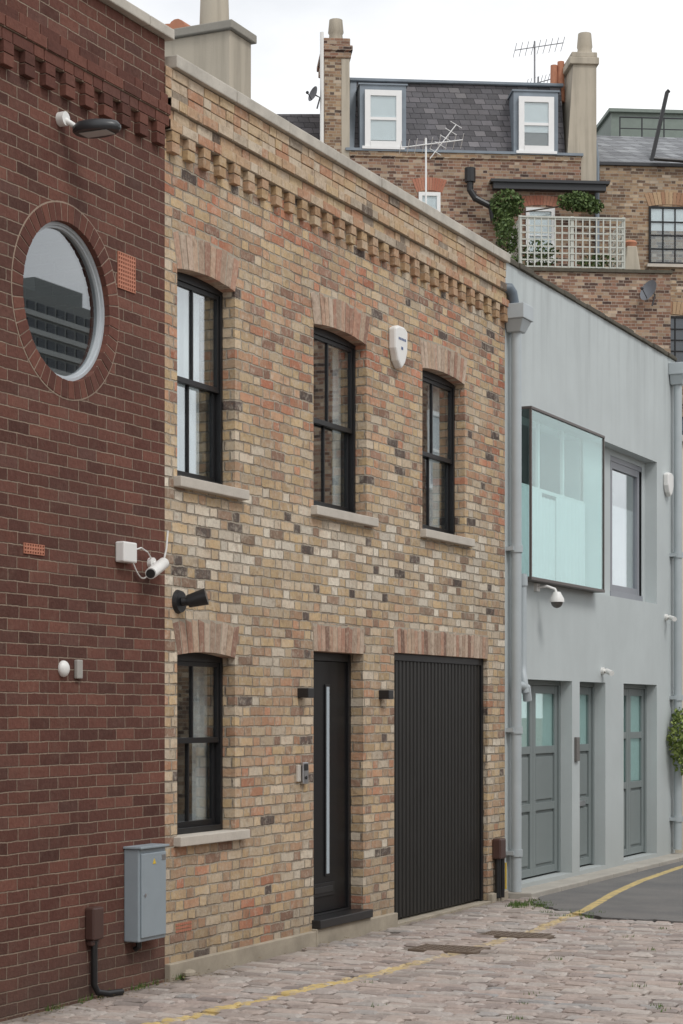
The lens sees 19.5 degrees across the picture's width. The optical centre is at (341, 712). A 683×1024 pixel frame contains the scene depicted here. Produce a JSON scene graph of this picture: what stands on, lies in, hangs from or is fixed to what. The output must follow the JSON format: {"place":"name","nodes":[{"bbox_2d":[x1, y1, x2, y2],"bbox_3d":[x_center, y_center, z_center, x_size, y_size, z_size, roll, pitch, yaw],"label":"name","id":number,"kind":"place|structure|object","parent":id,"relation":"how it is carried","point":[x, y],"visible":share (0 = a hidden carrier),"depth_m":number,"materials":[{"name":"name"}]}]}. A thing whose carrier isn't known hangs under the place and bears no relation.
{"place":"outdoors","nodes":[
{"label":"outdoors","id":0,"kind":"place"},
{"bbox_2d":[165,0,256,98],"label":"chimney stack","id":1,"kind":"object","parent":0,"point":[217,42],"visible":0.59,"depth_m":18.28,"materials":[{"name":"concrete"}]},
{"bbox_2d":[277,18,352,157],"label":"chimney stack","id":2,"kind":"object","parent":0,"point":[329,125],"visible":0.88,"depth_m":49.99,"materials":[{"name":"brick"}]},
{"bbox_2d":[0,901,680,1023],"bbox_3d":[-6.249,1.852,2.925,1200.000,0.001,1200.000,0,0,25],"label":"ground","id":3,"kind":"structure","parent":0,"point":[78,1004],"depth_m":13.69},
{"bbox_2d":[0,0,164,1021],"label":"brown wall","id":4,"kind":"structure","parent":3,"relation":"on","point":[82,760],"depth_m":12.75,"materials":[{"name":"brick"}]},
{"bbox_2d":[23,543,44,555],"bbox_3d":[-1.897,-1.002,12.238,0.028,0.065,0.220,0,0,25],"label":"air brick","id":5,"kind":"object","parent":4,"relation":"attached to","point":[33,549],"visible":1,"depth_m":12.23,"materials":[{"name":"ceramic"}]},
{"bbox_2d":[11,200,118,400],"bbox_3d":[-1.782,-2.595,12.604,0.128,1.224,1.224,0,0,25],"label":"porthole brick ring","id":6,"kind":"object","parent":4,"relation":"attached to","point":[69,389],"visible":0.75,"depth_m":12.62,"materials":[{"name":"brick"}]},
{"bbox_2d":[36,221,104,380],"bbox_3d":[-1.792,-2.595,12.608,0.065,0.996,0.996,0,0,25],"label":"porthole frame","id":7,"kind":"object","parent":4,"relation":"attached to","point":[78,243],"visible":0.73,"depth_m":12.93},
{"bbox_2d":[58,660,82,678],"bbox_3d":[-1.715,-0.275,12.589,0.070,0.120,0.250,0,0,25],"label":"doorbell light","id":8,"kind":"object","parent":4,"relation":"attached to","point":[63,668],"visible":1,"depth_m":12.64,"materials":[{"name":"white plastic"}]},
{"bbox_2d":[0,24,169,134],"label":"cornice mortar","id":9,"kind":"object","parent":4,"relation":"attached to","point":[76,79],"visible":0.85,"depth_m":12.70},
{"bbox_2d":[0,2,170,145],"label":"cornice bricks","id":10,"kind":"object","parent":4,"relation":"attached to","point":[45,37],"visible":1,"depth_m":12.67,"materials":[{"name":"brick"}]},
{"bbox_2d":[56,111,120,138],"bbox_3d":[-1.559,-3.692,12.476,0.400,0.144,0.228,0,0,25],"label":"floodlight","id":11,"kind":"object","parent":4,"relation":"attached to","point":[95,128],"visible":1,"depth_m":12.41,"materials":[{"name":"black plastic"}]},
{"bbox_2d":[85,906,123,996],"bbox_3d":[-1.536,1.544,12.857,0.098,0.588,0.282,0,0,44],"label":"utility pipe","id":12,"kind":"object","parent":4,"relation":"attached to","point":[93,925],"visible":1,"depth_m":12.78,"materials":[{"name":"brown plastic"}]},
{"bbox_2d":[117,251,135,293],"bbox_3d":[-1.435,-2.920,13.225,0.028,0.240,0.220,0,0,25],"label":"air brick","id":13,"kind":"object","parent":4,"relation":"attached to","point":[130,273],"visible":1,"depth_m":13.21,"materials":[{"name":"ceramic"}]},
{"bbox_2d":[100,0,174,41],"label":"parapet coping","id":14,"kind":"object","parent":4,"relation":"on","point":[134,13],"visible":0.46,"depth_m":13.33,"materials":[{"name":"stone"}]},
{"bbox_2d":[116,530,168,578],"bbox_3d":[-1.274,-1.069,13.369,0.173,0.363,0.677,0,0,25],"label":"security camera","id":15,"kind":"object","parent":4,"relation":"attached to","point":[126,552],"visible":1,"depth_m":13.24,"materials":[{"name":"white plastic"}]},
{"bbox_2d":[123,843,169,951],"bbox_3d":[-1.304,1.242,13.327,0.140,0.709,0.375,0,0,25],"label":"meter cabinet","id":16,"kind":"object","parent":4,"relation":"attached to","point":[144,892],"visible":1,"depth_m":13.20,"materials":[{"name":"metal"}]},
{"bbox_2d":[177,340,330,834],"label":"interior walls","id":17,"kind":"structure","parent":3,"relation":"on","point":[183,671],"depth_m":17.36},
{"bbox_2d":[422,382,427,524],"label":"side walls","id":18,"kind":"structure","parent":17,"relation":"on","point":[424,416],"depth_m":19.88,"materials":[{"name":"brick"}]},
{"bbox_2d":[165,913,397,981],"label":"plinth","id":19,"kind":"structure","parent":3,"relation":"on","point":[221,960],"depth_m":15.15,"materials":[{"name":"stone"}]},
{"bbox_2d":[165,80,504,963],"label":"facade wall","id":20,"kind":"structure","parent":3,"relation":"on","point":[273,568],"depth_m":15.54,"materials":[{"name":"brick"}]},
{"bbox_2d":[177,286,198,474],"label":"curtains","id":21,"kind":"object","parent":20,"relation":"attached to","point":[182,332],"depth_m":14.48,"materials":[{"name":"fabric"}]},
{"bbox_2d":[172,588,208,613],"bbox_3d":[-1.034,-0.774,13.813,0.236,0.178,0.169,0,0,19],"label":"spotlight","id":22,"kind":"object","parent":20,"relation":"attached to","point":[181,600],"visible":1,"depth_m":13.78,"materials":[{"name":"black plastic"}]},
{"bbox_2d":[192,666,206,832],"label":"curtains","id":23,"kind":"object","parent":20,"relation":"attached to","point":[199,781],"depth_m":14.67,"materials":[{"name":"fabric"}]},
{"bbox_2d":[177,272,222,484],"bbox_3d":[-1.088,-2.385,14.283,0.100,1.490,0.846,0,0,25],"label":"sash window","id":24,"kind":"structure","parent":20,"relation":"attached to","point":[214,295],"depth_m":14.61,"materials":[{"name":"wood"}]},
{"bbox_2d":[177,653,222,834],"bbox_3d":[-1.088,0.210,14.283,0.100,1.300,0.846,0,0,25],"label":"sash window","id":25,"kind":"structure","parent":20,"relation":"attached to","point":[214,821],"depth_m":14.60,"materials":[{"name":"wood"}]},
{"bbox_2d":[296,762,307,783],"bbox_3d":[-0.304,0.475,15.578,0.042,0.170,0.160,0,0,25],"label":"intercom","id":26,"kind":"object","parent":20,"relation":"attached to","point":[302,773],"depth_m":15.57,"materials":[{"name":"metal"}]},
{"bbox_2d":[298,688,313,697],"bbox_3d":[-0.280,-0.151,15.569,0.095,0.078,0.105,0,0,25],"label":"wall light","id":27,"kind":"object","parent":20,"relation":"attached to","point":[305,692],"visible":1,"depth_m":15.53,"materials":[{"name":"black plastic"}]},
{"bbox_2d":[174,476,474,846],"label":"window sills","id":28,"kind":"structure","parent":20,"relation":"attached to","point":[206,837],"depth_m":14.52,"materials":[{"name":"stone"}]},
{"bbox_2d":[172,230,487,657],"bbox_3d":[0.104,-1.883,16.557,0.051,2.966,6.120,0,0,25],"label":"brick arch mortar","id":29,"kind":"object","parent":20,"relation":"attached to","point":[314,624],"visible":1,"depth_m":15.93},
{"bbox_2d":[173,231,487,658],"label":"brick arches","id":30,"kind":"structure","parent":20,"relation":"attached to","point":[338,316],"depth_m":16.15,"materials":[{"name":"brick"}]},
{"bbox_2d":[314,652,350,916],"bbox_3d":[-0.152,0.606,16.296,0.090,2.188,0.946,0,0,25],"label":"door frame","id":31,"kind":"structure","parent":20,"relation":"attached to","point":[332,657],"depth_m":16.67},
{"bbox_2d":[314,661,345,912],"bbox_3d":[-0.161,0.604,16.300,0.050,2.042,0.844,0,0,25],"label":"door leaf","id":32,"kind":"object","parent":31,"relation":"attached to","point":[333,674],"visible":0.56,"depth_m":16.43,"materials":[{"name":"wood"}]},
{"bbox_2d":[314,881,333,897],"bbox_3d":[-0.156,1.445,16.237,0.012,0.110,0.440,0,0,25],"label":"letter plate","id":33,"kind":"object","parent":32,"relation":"attached to","point":[323,885],"visible":0.56,"depth_m":16.26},
{"bbox_2d":[324,684,329,875],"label":"glazed strip trim","id":34,"kind":"structure","parent":32,"relation":"attached to","point":[325,686],"depth_m":16.28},
{"bbox_2d":[326,687,328,873],"bbox_3d":[-0.115,0.555,16.323,0.014,1.530,0.050,0,0,25],"label":"glazed strip","id":35,"kind":"object","parent":32,"relation":"attached to","point":[327,780],"visible":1,"depth_m":16.31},
{"bbox_2d":[314,327,355,512],"bbox_3d":[-0.132,-2.385,16.325,0.100,1.490,1.016,0,0,25],"label":"sash window","id":36,"kind":"structure","parent":20,"relation":"attached to","point":[348,348],"depth_m":16.72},
{"bbox_2d":[165,65,506,313],"bbox_3d":[0.202,-4.154,16.710,0.100,0.589,6.680,0,0,25],"label":"cornice mortar","id":37,"kind":"object","parent":20,"relation":"attached to","point":[297,197],"visible":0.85,"depth_m":15.91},
{"bbox_2d":[166,131,507,322],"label":"cornice dentils","id":38,"kind":"object","parent":37,"relation":"attached to","point":[173,149],"visible":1,"depth_m":15.95,"materials":[{"name":"brick"}]},
{"bbox_2d":[333,347,340,505],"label":"curtains","id":39,"kind":"object","parent":20,"relation":"attached to","point":[337,421],"depth_m":16.79,"materials":[{"name":"fabric"}]},
{"bbox_2d":[165,66,509,306],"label":"cornice string courses","id":40,"kind":"object","parent":20,"relation":"attached to","point":[183,104],"visible":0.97,"depth_m":15.87,"materials":[{"name":"brick"}]},
{"bbox_2d":[165,55,509,262],"bbox_3d":[0.069,-4.498,16.835,0.453,0.093,6.614,0,0,25],"label":"parapet coping","id":41,"kind":"object","parent":20,"relation":"on","point":[196,74],"visible":0.45,"depth_m":15.89,"materials":[{"name":"stone"}]},
{"bbox_2d":[312,909,372,928],"bbox_3d":[-0.030,1.679,16.244,0.175,0.068,1.020,0,0,25],"label":"threshold step","id":42,"kind":"object","parent":20,"relation":"on","point":[334,919],"visible":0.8,"depth_m":16.15,"materials":[{"name":"black stone"}]},
{"bbox_2d":[389,325,406,368],"bbox_3d":[0.491,-3.158,17.237,0.077,0.364,0.269,0,0,25],"label":"alarm box","id":43,"kind":"object","parent":20,"relation":"attached to","point":[398,343],"visible":1,"depth_m":17.17,"materials":[{"name":"white plastic"}]},
{"bbox_2d":[428,384,438,527],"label":"curtains","id":44,"kind":"object","parent":20,"relation":"attached to","point":[433,493],"depth_m":18.70,"materials":[{"name":"fabric"}]},
{"bbox_2d":[422,370,454,534],"bbox_3d":[0.815,-2.385,18.350,0.100,1.490,1.026,0,0,25],"label":"sash window","id":45,"kind":"structure","parent":20,"relation":"attached to","point":[437,381],"depth_m":18.75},
{"bbox_2d":[394,653,482,900],"bbox_3d":[0.858,0.653,18.313,0.090,2.342,2.256,0,0,25],"label":"door frame","id":46,"kind":"structure","parent":20,"relation":"attached to","point":[433,659],"depth_m":19.27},
{"bbox_2d":[394,661,479,916],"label":"garage boards","id":47,"kind":"object","parent":46,"relation":"attached to","point":[436,785],"visible":0.94,"depth_m":18.24,"materials":[{"name":"wood"}]},
{"bbox_2d":[492,838,506,897],"bbox_3d":[1.545,1.520,19.460,0.101,0.580,0.160,0,0,25],"label":"utility pipe","id":48,"kind":"object","parent":20,"relation":"attached to","point":[499,850],"visible":1,"depth_m":19.42,"materials":[{"name":"brown plastic"}]},
{"bbox_2d":[398,890,507,925],"bbox_3d":[0.915,1.845,18.540,0.340,0.170,2.760,0,0,25],"label":"garage threshold","id":49,"kind":"object","parent":3,"relation":"on","point":[492,897],"visible":0.41,"depth_m":18.46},
{"bbox_2d":[350,156,580,267],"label":"wall","id":50,"kind":"structure","parent":3,"relation":"on","point":[459,205],"depth_m":50.30,"materials":[{"name":"brick"}]},
{"bbox_2d":[399,121,463,203],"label":"tv antenna","id":51,"kind":"object","parent":50,"relation":"attached to","point":[426,144],"visible":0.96,"depth_m":48.96,"materials":[{"name":"white paint"}]},
{"bbox_2d":[345,147,582,157],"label":"parapet lead","id":52,"kind":"object","parent":50,"relation":"on","point":[463,151],"visible":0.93,"depth_m":50.21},
{"bbox_2d":[354,82,564,152],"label":"mansard roof","id":53,"kind":"structure","parent":52,"relation":"on","point":[479,115],"depth_m":50.85,"materials":[{"name":"stone"}]},
{"bbox_2d":[350,81,356,147],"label":"mansard hip","id":54,"kind":"object","parent":53,"relation":"attached to","point":[352,106],"visible":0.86,"depth_m":50.59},
{"bbox_2d":[356,82,407,148],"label":"dormer","id":55,"kind":"object","parent":53,"relation":"on","point":[360,89],"visible":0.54,"depth_m":50.15,"materials":[{"name":"white paint"}]},
{"bbox_2d":[365,89,401,145],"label":"window frame","id":56,"kind":"object","parent":55,"relation":"attached to","point":[369,93],"visible":0.99,"depth_m":50.04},
{"bbox_2d":[371,96,395,140],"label":"window blind","id":57,"kind":"object","parent":56,"relation":"attached to","point":[383,106],"depth_m":50.09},
{"bbox_2d":[350,77,562,87],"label":"mansard ridge","id":58,"kind":"structure","parent":53,"relation":"on","point":[457,82],"depth_m":51.02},
{"bbox_2d":[513,37,564,82],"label":"tv antenna","id":59,"kind":"object","parent":58,"relation":"on","point":[534,46],"visible":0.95,"depth_m":52.43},
{"bbox_2d":[507,89,559,152],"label":"dormer","id":60,"kind":"object","parent":53,"relation":"on","point":[514,95],"visible":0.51,"depth_m":50.48,"materials":[{"name":"white paint"}]},
{"bbox_2d":[519,96,553,150],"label":"window frame","id":61,"kind":"object","parent":60,"relation":"attached to","point":[550,123],"visible":1,"depth_m":50.38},
{"bbox_2d":[524,102,547,132],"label":"window blind","id":62,"kind":"object","parent":61,"relation":"attached to","point":[534,112],"depth_m":50.42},
{"bbox_2d":[524,133,547,145],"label":"dormer sash back","id":63,"kind":"object","parent":61,"relation":"attached to","point":[536,139],"visible":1,"depth_m":50.45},
{"bbox_2d":[349,151,580,161],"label":"parapet band","id":64,"kind":"object","parent":50,"relation":"attached to","point":[469,156],"visible":1,"depth_m":50.24,"materials":[{"name":"brick"}]},
{"bbox_2d":[465,167,495,220],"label":"drainpipe","id":65,"kind":"object","parent":50,"relation":"attached to","point":[470,176],"visible":1,"depth_m":49.97,"materials":[{"name":"black plastic"}]},
{"bbox_2d":[412,177,560,207],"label":"window arches","id":66,"kind":"structure","parent":50,"relation":"attached to","point":[538,200],"depth_m":50.21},
{"bbox_2d":[526,207,554,263],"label":"window frame","id":67,"kind":"object","parent":50,"relation":"attached to","point":[552,211],"visible":0.64,"depth_m":50.41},
{"bbox_2d":[530,211,550,253],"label":"window blind","id":68,"kind":"object","parent":67,"relation":"attached to","point":[538,222],"depth_m":50.44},
{"bbox_2d":[489,178,609,192],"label":"bay roof","id":69,"kind":"structure","parent":50,"relation":"attached to","point":[540,185],"depth_m":50.24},
{"bbox_2d":[522,424,627,580],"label":"side walls","id":70,"kind":"structure","parent":3,"relation":"on","point":[550,463],"depth_m":25.85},
{"bbox_2d":[505,263,674,891],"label":"rendered wall","id":71,"kind":"structure","parent":3,"relation":"on","point":[586,368],"depth_m":22.74,"materials":[{"name":"paint"}]},
{"bbox_2d":[505,283,532,891],"bbox_3d":[1.764,-1.232,19.799,0.220,6.025,0.459,0,0,25],"label":"downpipe","id":72,"kind":"object","parent":71,"relation":"attached to","point":[520,317],"visible":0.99,"depth_m":19.75,"materials":[{"name":"metal"}]},
{"bbox_2d":[522,680,560,877],"bbox_3d":[1.994,0.696,20.939,0.080,2.068,1.676,0,0,25],"label":"door joinery","id":73,"kind":"object","parent":71,"relation":"attached to","point":[541,806],"depth_m":21.20,"materials":[{"name":"grey paint"}]},
{"bbox_2d":[522,685,551,746],"bbox_3d":[1.981,0.270,20.945,0.004,1.120,1.580,0,0,25],"label":"door blind","id":74,"kind":"object","parent":73,"relation":"attached to","point":[543,719],"depth_m":21.27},
{"bbox_2d":[534,583,563,607],"bbox_3d":[2.150,-1.202,20.523,0.297,0.257,0.158,0,0,25],"label":"dome camera","id":75,"kind":"object","parent":71,"relation":"attached to","point":[556,600],"visible":1,"depth_m":20.46,"materials":[{"name":"white plastic"}]},
{"bbox_2d":[522,406,604,592],"bbox_3d":[2.305,-2.213,21.210,0.274,1.750,2.430,0,0,25],"label":"projecting window","id":76,"kind":"structure","parent":71,"relation":"attached to","point":[532,413],"depth_m":21.19,"materials":[{"name":"grey metal"}]},
{"bbox_2d":[522,422,583,503],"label":"mullions","id":77,"kind":"object","parent":76,"relation":"attached to","point":[537,461],"visible":0.74,"depth_m":21.11,"materials":[{"name":"white paint"}]},
{"bbox_2d":[522,486,584,585],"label":"sheer curtains","id":78,"kind":"object","parent":76,"relation":"attached to","point":[570,541],"visible":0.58,"depth_m":21.33,"materials":[{"name":"fabric"}]},
{"bbox_2d":[580,682,593,865],"bbox_3d":[2.657,0.696,22.357,0.080,2.068,0.926,0,0,25],"label":"door joinery","id":79,"kind":"object","parent":71,"relation":"attached to","point":[587,795],"depth_m":22.64,"materials":[{"name":"grey paint"}]},
{"bbox_2d":[580,695,585,743],"bbox_3d":[2.644,0.270,22.363,0.004,1.120,0.830,0,0,25],"label":"door blind","id":80,"kind":"object","parent":79,"relation":"attached to","point":[582,719],"depth_m":22.55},
{"bbox_2d":[509,258,676,360],"bbox_3d":[2.777,-4.498,22.616,0.416,0.055,6.198,0,0,25],"label":"weathered coping","id":81,"kind":"object","parent":71,"relation":"on","point":[531,273],"visible":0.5,"depth_m":22.05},
{"bbox_2d":[610,455,642,600],"bbox_3d":[3.394,-2.191,23.966,0.090,1.698,1.450,0,0,25],"label":"casement frame","id":82,"kind":"object","parent":71,"relation":"attached to","point":[624,467],"visible":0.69,"depth_m":24.39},
{"bbox_2d":[612,505,632,587],"bbox_3d":[3.337,-1.920,23.998,0.040,1.100,1.300,0,0,25],"label":"casement curtain","id":83,"kind":"object","parent":82,"relation":"attached to","point":[622,546],"visible":0.48,"depth_m":24.11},
{"bbox_2d":[624,684,646,855],"bbox_3d":[3.446,0.696,24.041,0.080,2.068,1.386,0,0,25],"label":"door joinery","id":84,"kind":"object","parent":71,"relation":"attached to","point":[635,816],"depth_m":24.33,"materials":[{"name":"grey paint"}]},
{"bbox_2d":[624,688,638,780],"bbox_3d":[3.433,0.270,24.047,0.004,1.120,1.290,0,0,25],"label":"door blind","id":85,"kind":"object","parent":84,"relation":"attached to","point":[634,741],"depth_m":24.36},
{"bbox_2d":[663,472,673,495],"bbox_3d":[4.095,-2.853,24.946,0.070,0.295,0.259,0,0,25],"label":"alarm box","id":86,"kind":"object","parent":71,"relation":"attached to","point":[668,480],"visible":1,"depth_m":24.86,"materials":[{"name":"white plastic"}]},
{"bbox_2d":[669,362,682,849],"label":"downpipe","id":87,"kind":"object","parent":71,"relation":"attached to","point":[676,374],"visible":1,"depth_m":25.11,"materials":[{"name":"metal"}]},
{"bbox_2d":[528,267,672,352],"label":"terrace extension","id":88,"kind":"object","parent":3,"relation":"on","point":[613,294],"visible":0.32,"depth_m":48.60,"materials":[{"name":"brick"}]},
{"bbox_2d":[489,188,615,268],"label":"ivy","id":89,"kind":"object","parent":88,"relation":"on","point":[576,201],"visible":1,"depth_m":49.70,"materials":[{"name":"green plant"}]},
{"bbox_2d":[509,215,624,268],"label":"trellis fence","id":90,"kind":"object","parent":88,"relation":"on","point":[570,239],"visible":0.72,"depth_m":48.53,"materials":[{"name":"paint"}]},
{"bbox_2d":[625,240,639,268],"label":"chimney pot","id":91,"kind":"object","parent":88,"relation":"on","point":[631,257],"visible":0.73,"depth_m":49.16,"materials":[{"name":"ceramic"}]},
{"bbox_2d":[640,280,656,305],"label":"satellite dish","id":92,"kind":"object","parent":88,"relation":"attached to","point":[648,288],"visible":1,"depth_m":48.43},
{"bbox_2d":[581,165,682,416],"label":"house wall","id":93,"kind":"structure","parent":3,"relation":"on","point":[628,188],"depth_m":50.97,"materials":[{"name":"brick"}]},
{"bbox_2d":[550,32,598,180],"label":"chimney stack","id":94,"kind":"object","parent":93,"relation":"on","point":[575,74],"visible":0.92,"depth_m":50.65,"materials":[{"name":"concrete"}]},
{"bbox_2d":[595,140,599,268],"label":"rainwater pipe","id":95,"kind":"object","parent":93,"relation":"attached to","point":[597,195],"visible":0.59,"depth_m":50.72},
{"bbox_2d":[600,161,682,166],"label":"eaves lead","id":96,"kind":"object","parent":93,"relation":"on","point":[641,164],"visible":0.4,"depth_m":50.89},
{"bbox_2d":[596,136,682,162],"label":"slate roof","id":97,"kind":"structure","parent":96,"relation":"on","point":[623,149],"depth_m":52.10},
{"bbox_2d":[596,108,682,137],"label":"roof plant room","id":98,"kind":"object","parent":97,"relation":"on","point":[607,124],"visible":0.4,"depth_m":53.93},
{"bbox_2d":[619,116,682,136],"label":"roof railing","id":99,"kind":"object","parent":97,"relation":"on","point":[642,128],"visible":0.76,"depth_m":53.30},
{"bbox_2d":[650,89,682,162],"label":"soil pipe","id":100,"kind":"object","parent":96,"relation":"on","point":[658,129],"visible":1,"depth_m":51.38,"materials":[{"name":"black plastic"}]},
{"bbox_2d":[645,192,682,314],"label":"window arches","id":101,"kind":"structure","parent":93,"relation":"attached to","point":[667,197],"depth_m":51.02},
{"bbox_2d":[649,206,682,263],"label":"window frame","id":102,"kind":"object","parent":93,"relation":"attached to","point":[663,222],"visible":1,"depth_m":50.99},
{"bbox_2d":[651,208,682,230],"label":"window blind","id":103,"kind":"object","parent":102,"relation":"attached to","point":[656,214],"depth_m":51.03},
{"bbox_2d":[666,708,682,775],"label":"climbing shrub","id":104,"kind":"object","parent":3,"relation":"on","point":[674,729],"visible":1,"depth_m":24.99,"materials":[{"name":"green plant"}]},
{"bbox_2d":[675,443,682,852],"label":"cream wall","id":105,"kind":"structure","parent":3,"relation":"on","point":[678,851],"depth_m":25.66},
{"bbox_2d":[0,897,682,1023],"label":"cobbled road","id":106,"kind":"structure","parent":0,"point":[434,991],"depth_m":13.53,"materials":[{"name":"stone"}]},
{"bbox_2d":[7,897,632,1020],"bbox_3d":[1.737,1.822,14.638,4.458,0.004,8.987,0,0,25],"label":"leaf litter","id":107,"kind":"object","parent":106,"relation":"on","point":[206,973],"visible":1,"depth_m":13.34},
{"bbox_2d":[44,897,681,1019],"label":"weeds","id":108,"kind":"object","parent":106,"relation":"on","point":[517,904],"visible":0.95,"depth_m":14.28,"materials":[{"name":"green plant"}]},
{"bbox_2d":[408,944,490,954],"bbox_3d":[0.838,1.843,15.485,0.550,0.035,0.360,0,0,25],"label":"drain cover","id":109,"kind":"object","parent":106,"relation":"on","point":[467,950],"visible":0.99,"depth_m":15.42,"materials":[{"name":"metal"}]},
{"bbox_2d":[477,931,554,939],"bbox_3d":[1.457,1.843,16.443,0.600,0.035,0.320,0,0,25],"label":"drain cover","id":110,"kind":"object","parent":106,"relation":"on","point":[517,935],"visible":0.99,"depth_m":16.38,"materials":[{"name":"metal"}]},
{"bbox_2d":[127,0,682,124],"label":"sky","id":111,"kind":"structure","parent":0,"point":[638,44],"materials":[{"name":"white"}]},
{"bbox_2d":[508,853,682,898],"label":"pavement","id":112,"kind":"structure","parent":0,"point":[537,891],"depth_m":21.69,"materials":[{"name":"concrete"}]},
{"bbox_2d":[533,861,682,923],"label":"asphalt road","id":113,"kind":"structure","parent":0,"point":[654,894],"depth_m":19.59,"materials":[{"name":"asphalt"}]},
{"bbox_2d":[671,318,682,361],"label":"window glass","id":114,"kind":"object","parent":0,"point":[679,336],"depth_m":51.04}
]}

